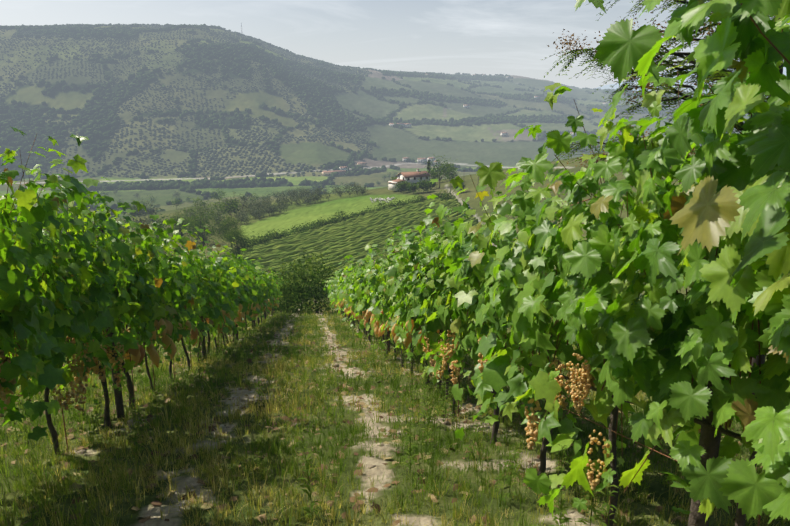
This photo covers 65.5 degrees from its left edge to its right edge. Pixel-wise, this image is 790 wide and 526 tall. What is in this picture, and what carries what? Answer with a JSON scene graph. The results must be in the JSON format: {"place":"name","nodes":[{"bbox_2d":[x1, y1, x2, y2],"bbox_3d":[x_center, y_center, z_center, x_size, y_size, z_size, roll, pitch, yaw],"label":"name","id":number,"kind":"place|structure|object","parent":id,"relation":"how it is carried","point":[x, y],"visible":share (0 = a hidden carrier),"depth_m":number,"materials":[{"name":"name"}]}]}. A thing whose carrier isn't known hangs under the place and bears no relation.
{"place":"outdoors","nodes":[
{"label":"outdoors","id":0,"kind":"place"},
{"bbox_2d":[105,182,368,229],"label":"trees","id":1,"kind":"object","parent":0,"point":[256,209],"visible":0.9,"depth_m":273.81,"materials":[{"name":"green plant"}]},
{"bbox_2d":[0,26,789,525],"bbox_3d":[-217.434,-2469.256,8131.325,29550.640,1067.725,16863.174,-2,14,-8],"label":"terrain","id":2,"kind":"structure","parent":0,"point":[462,148],"depth_m":267.02,"materials":[{"name":"green plant"}]},
{"bbox_2d":[0,24,373,177],"bbox_3d":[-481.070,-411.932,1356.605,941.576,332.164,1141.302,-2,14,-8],"label":"trees","id":3,"kind":"object","parent":2,"relation":"on","point":[253,137],"visible":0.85,"depth_m":1122.16,"materials":[{"name":"green plant"}]},
{"bbox_2d":[9,314,618,525],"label":"weed","id":4,"kind":"object","parent":2,"relation":"on","point":[507,481],"depth_m":6.30,"materials":[{"name":"green plant"}]},
{"bbox_2d":[77,333,567,523],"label":"litter clods","id":5,"kind":"object","parent":2,"relation":"on","point":[190,486],"visible":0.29,"depth_m":6.93,"materials":[{"name":"beige soil"}]},
{"bbox_2d":[322,163,366,175],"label":"buildings","id":6,"kind":"structure","parent":2,"relation":"on","point":[340,173],"depth_m":899.40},
{"bbox_2d":[203,196,488,295],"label":"vineyard rows","id":7,"kind":"object","parent":2,"relation":"on","point":[361,232],"visible":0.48,"depth_m":161.72,"materials":[{"name":"green plant"}]},
{"bbox_2d":[241,23,479,195],"bbox_3d":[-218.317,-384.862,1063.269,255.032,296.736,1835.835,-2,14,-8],"label":"mast poles","id":8,"kind":"object","parent":2,"relation":"on","point":[478,167],"visible":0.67,"depth_m":234.99,"materials":[{"name":"paint"}]},
{"bbox_2d":[370,197,394,202],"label":"sheep flock","id":9,"kind":"object","parent":2,"relation":"on","point":[387,201],"visible":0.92,"depth_m":251.42,"materials":[{"name":"fur"}]},
{"bbox_2d":[0,23,767,220],"bbox_3d":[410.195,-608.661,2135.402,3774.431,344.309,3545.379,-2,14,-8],"label":"forest trees","id":10,"kind":"object","parent":2,"relation":"on","point":[96,125],"visible":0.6,"depth_m":1207.44,"materials":[{"name":"green plant"}]},
{"bbox_2d":[0,325,788,525],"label":"litter dry leaves","id":11,"kind":"object","parent":2,"relation":"on","point":[263,516],"visible":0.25,"depth_m":6.37,"materials":[{"name":"brown plant"}]},
{"bbox_2d":[0,302,789,525],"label":"grass","id":12,"kind":"structure","parent":2,"relation":"on","point":[178,414],"depth_m":5.87,"materials":[{"name":"green plant"}]},
{"bbox_2d":[1,1,789,525],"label":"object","id":13,"kind":"object","parent":2,"relation":"on","point":[467,311],"visible":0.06,"depth_m":4.27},
{"bbox_2d":[80,297,454,375],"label":"grapes","id":14,"kind":"object","parent":13,"relation":"hanging from","point":[137,355],"visible":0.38,"depth_m":9.93,"materials":[{"name":"food"}]},
{"bbox_2d":[0,329,700,490],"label":"grape clusters","id":15,"kind":"object","parent":13,"relation":"hanging from","point":[580,386],"visible":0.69,"depth_m":4.35,"materials":[{"name":"food"}]},
{"bbox_2d":[0,0,789,523],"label":"vine leaves","id":16,"kind":"object","parent":13,"relation":"attached to","point":[732,208],"visible":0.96,"depth_m":2.99,"materials":[{"name":"green plant"}]},
{"bbox_2d":[9,0,783,397],"bbox_3d":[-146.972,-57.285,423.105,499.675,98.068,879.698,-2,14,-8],"label":"tree","id":17,"kind":"object","parent":2,"relation":"on","point":[289,297],"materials":[{"name":"green plant"}]},
{"bbox_2d":[44,230,756,525],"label":"vine trunks","id":18,"kind":"object","parent":2,"relation":"on","point":[709,442],"visible":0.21,"depth_m":5.04,"materials":[{"name":"brown wood"}]},
{"bbox_2d":[542,0,789,190],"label":"tree branches","id":19,"kind":"object","parent":2,"relation":"on","point":[675,73],"visible":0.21,"depth_m":6.64,"materials":[{"name":"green plant"}]},
{"bbox_2d":[547,12,721,167],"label":"tree seed clusters","id":20,"kind":"object","parent":19,"relation":"on","point":[581,47],"visible":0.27,"depth_m":6.87,"materials":[{"name":"plant"}]},
{"bbox_2d":[0,0,789,88],"label":"sky","id":21,"kind":"structure","parent":0,"point":[509,37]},
{"bbox_2d":[427,160,430,178],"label":"cypress leaves","id":22,"kind":"object","parent":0,"point":[429,164],"visible":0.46,"depth_m":308.98,"materials":[{"name":"green plant"}]},
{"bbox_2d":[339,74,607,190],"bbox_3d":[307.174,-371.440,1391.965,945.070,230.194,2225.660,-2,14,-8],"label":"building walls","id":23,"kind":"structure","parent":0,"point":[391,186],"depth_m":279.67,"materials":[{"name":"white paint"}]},
{"bbox_2d":[323,74,603,183],"bbox_3d":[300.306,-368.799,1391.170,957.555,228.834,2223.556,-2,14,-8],"label":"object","id":24,"kind":"structure","parent":23,"relation":"in","point":[419,161],"depth_m":915.93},
{"bbox_2d":[323,74,635,183],"bbox_3d":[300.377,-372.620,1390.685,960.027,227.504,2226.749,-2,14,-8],"label":"houses","id":25,"kind":"structure","parent":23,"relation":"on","point":[411,174],"depth_m":280.81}
]}

